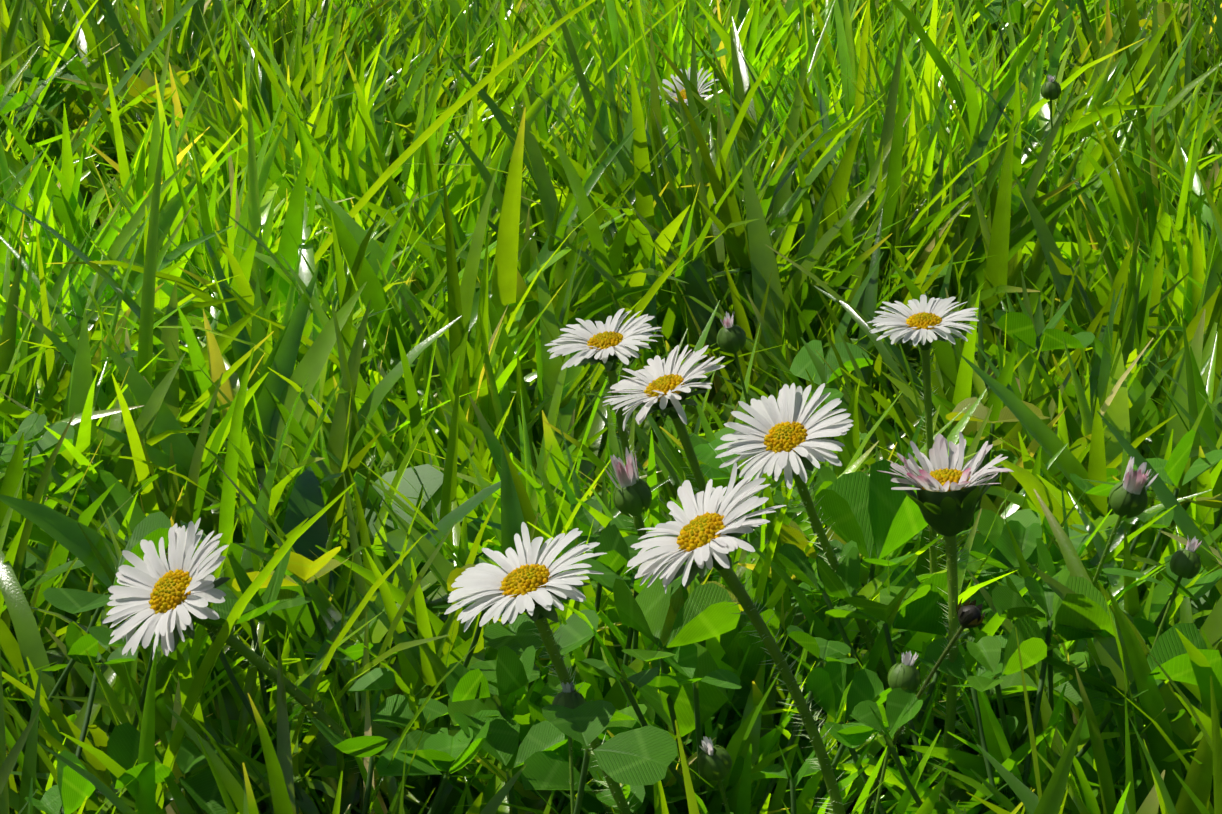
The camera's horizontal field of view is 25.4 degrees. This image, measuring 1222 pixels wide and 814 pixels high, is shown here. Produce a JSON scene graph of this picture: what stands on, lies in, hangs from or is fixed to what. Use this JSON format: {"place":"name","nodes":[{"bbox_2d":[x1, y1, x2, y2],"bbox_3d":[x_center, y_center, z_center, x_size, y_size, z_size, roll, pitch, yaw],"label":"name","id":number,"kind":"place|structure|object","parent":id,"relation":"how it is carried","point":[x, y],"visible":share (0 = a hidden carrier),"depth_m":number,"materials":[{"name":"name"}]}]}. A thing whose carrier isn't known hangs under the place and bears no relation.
{"place":"outdoors","nodes":[
{"label":"outdoors","id":0,"kind":"place"},
{"bbox_2d":[862,599,984,813],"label":"bud","id":1,"kind":"object","parent":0,"point":[969,616],"visible":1,"depth_m":0.39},
{"bbox_2d":[1069,456,1157,654],"bbox_3d":[0.079,0.045,0.443,0.013,0.083,0.021,1,17,2],"label":"daisy bud","id":2,"kind":"object","parent":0,"point":[1128,497],"visible":0.69,"depth_m":0.42,"materials":[{"name":"green plant"}]},
{"label":"lawn soil","id":3,"kind":"structure","parent":0,"visible":0},
{"bbox_2d":[102,518,410,813],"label":"daisy","id":4,"kind":"object","parent":3,"relation":"on","point":[178,588],"visible":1,"depth_m":0.41,"materials":[{"name":"white plant"}]},
{"bbox_2d":[0,375,664,813],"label":"broad grass tuft","id":5,"kind":"object","parent":3,"relation":"on","point":[306,501],"visible":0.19,"depth_m":0.49,"materials":[{"name":"green plant"}]},
{"bbox_2d":[444,522,637,813],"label":"daisy","id":6,"kind":"object","parent":3,"relation":"on","point":[531,581],"visible":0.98,"depth_m":0.38,"materials":[{"name":"white plant"}]},
{"bbox_2d":[552,681,585,813],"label":"daisy bud","id":7,"kind":"object","parent":3,"relation":"on","point":[569,697],"visible":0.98,"depth_m":0.39,"materials":[{"name":"green plant"}]},
{"bbox_2d":[114,425,1057,813],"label":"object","id":8,"kind":"structure","parent":3,"relation":"on","point":[382,803],"depth_m":0.42,"materials":[{"name":"green plant"}]},
{"bbox_2d":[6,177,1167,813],"bbox_3d":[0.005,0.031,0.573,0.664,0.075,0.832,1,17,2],"label":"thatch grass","id":9,"kind":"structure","parent":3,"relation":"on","point":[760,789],"depth_m":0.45,"materials":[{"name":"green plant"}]},
{"bbox_2d":[0,0,1188,252],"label":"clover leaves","id":10,"kind":"object","parent":3,"relation":"on","point":[142,82],"visible":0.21,"depth_m":0.84,"materials":[{"name":"green plant"}]},
{"bbox_2d":[545,308,661,570],"bbox_3d":[-0.001,0.031,0.467,0.021,0.098,0.020,1,17,2],"label":"daisy","id":11,"kind":"object","parent":3,"relation":"on","point":[605,346],"visible":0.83,"depth_m":0.45,"materials":[{"name":"white plant"}]},
{"bbox_2d":[0,93,1221,813],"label":"grass","id":12,"kind":"structure","parent":3,"relation":"on","point":[178,699],"depth_m":0.50,"materials":[{"name":"green plant"}]},
{"bbox_2d":[0,0,1221,378],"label":"grass","id":13,"kind":"structure","parent":3,"relation":"on","point":[944,90],"depth_m":0.75,"materials":[{"name":"green plant"}]},
{"bbox_2d":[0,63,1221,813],"bbox_3d":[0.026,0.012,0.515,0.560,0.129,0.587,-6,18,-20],"label":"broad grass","id":14,"kind":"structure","parent":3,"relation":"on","point":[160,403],"depth_m":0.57,"materials":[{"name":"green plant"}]},
{"bbox_2d":[0,264,1221,813],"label":"clover leaves","id":15,"kind":"object","parent":3,"relation":"on","point":[864,514],"visible":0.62,"depth_m":0.42,"materials":[{"name":"green plant"}]},
{"bbox_2d":[9,448,1221,813],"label":"daisy leaf rosettes","id":16,"kind":"object","parent":3,"relation":"on","point":[427,476],"visible":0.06,"depth_m":0.50,"materials":[{"name":"green plant"}]},
{"bbox_2d":[604,447,651,549],"bbox_3d":[0.007,0.046,0.444,0.017,0.082,0.008,1,17,2],"label":"daisy bud","id":17,"kind":"object","parent":3,"relation":"on","point":[633,495],"visible":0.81,"depth_m":0.43,"materials":[{"name":"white plant"}]},
{"bbox_2d":[603,345,738,581],"bbox_3d":[0.013,0.037,0.450,0.029,0.096,0.021,1,17,2],"label":"daisy","id":18,"kind":"object","parent":3,"relation":"on","point":[663,386],"visible":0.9,"depth_m":0.44,"materials":[{"name":"white plant"}]},
{"bbox_2d":[658,67,718,125],"bbox_3d":[0.022,-0.059,0.792,0.019,0.079,0.021,1,17,2],"label":"daisy","id":19,"kind":"object","parent":3,"relation":"on","point":[682,90],"visible":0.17,"depth_m":0.79,"materials":[{"name":"white plant"}]},
{"bbox_2d":[697,736,731,813],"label":"daisy bud","id":20,"kind":"object","parent":3,"relation":"on","point":[714,762],"visible":0.94,"depth_m":0.38,"materials":[{"name":"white plant"}]},
{"bbox_2d":[624,462,851,813],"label":"daisy","id":21,"kind":"object","parent":3,"relation":"on","point":[704,531],"visible":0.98,"depth_m":0.37,"materials":[{"name":"white plant"}]},
{"bbox_2d":[717,311,771,487],"bbox_3d":[0.026,0.028,0.480,0.015,0.094,0.008,1,17,2],"label":"daisy bud","id":22,"kind":"object","parent":3,"relation":"on","point":[731,337],"visible":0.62,"depth_m":0.47,"materials":[{"name":"green plant"}]},
{"bbox_2d":[715,383,905,745],"bbox_3d":[0.033,0.041,0.436,0.023,0.095,0.040,13,21,37],"label":"daisy","id":23,"kind":"object","parent":3,"relation":"on","point":[779,438],"visible":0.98,"depth_m":0.42,"materials":[{"name":"white plant"}]},
{"bbox_2d":[675,627,1086,813],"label":"tall grass","id":24,"kind":"structure","parent":3,"relation":"on","point":[1050,799],"depth_m":0.27,"materials":[{"name":"green plant"}]},
{"bbox_2d":[874,651,920,813],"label":"daisy bud","id":25,"kind":"object","parent":3,"relation":"on","point":[904,674],"visible":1,"depth_m":0.39,"materials":[{"name":"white plant"}]},
{"bbox_2d":[867,295,978,638],"bbox_3d":[0.052,0.030,0.467,0.019,0.099,0.019,1,17,2],"label":"daisy","id":26,"kind":"object","parent":3,"relation":"on","point":[923,324],"visible":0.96,"depth_m":0.45,"materials":[{"name":"white plant"}]},
{"bbox_2d":[880,432,1013,801],"bbox_3d":[0.050,0.049,0.419,0.020,0.091,0.019,1,17,2],"label":"daisy","id":27,"kind":"object","parent":3,"relation":"on","point":[947,496],"visible":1,"depth_m":0.41,"materials":[{"name":"white plant"}]},
{"bbox_2d":[1041,74,1068,191],"bbox_3d":[0.129,-0.052,0.761,0.025,0.084,0.006,-9,19,-26],"label":"bud","id":28,"kind":"object","parent":3,"relation":"on","point":[1050,89],"visible":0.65,"depth_m":0.74,"materials":[{"name":"green plant"}]},
{"bbox_2d":[1136,536,1200,701],"bbox_3d":[0.087,0.054,0.439,0.014,0.069,0.007,1,17,2],"label":"daisy bud","id":29,"kind":"object","parent":3,"relation":"on","point":[1185,563],"visible":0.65,"depth_m":0.43,"materials":[{"name":"green plant"}]}
]}

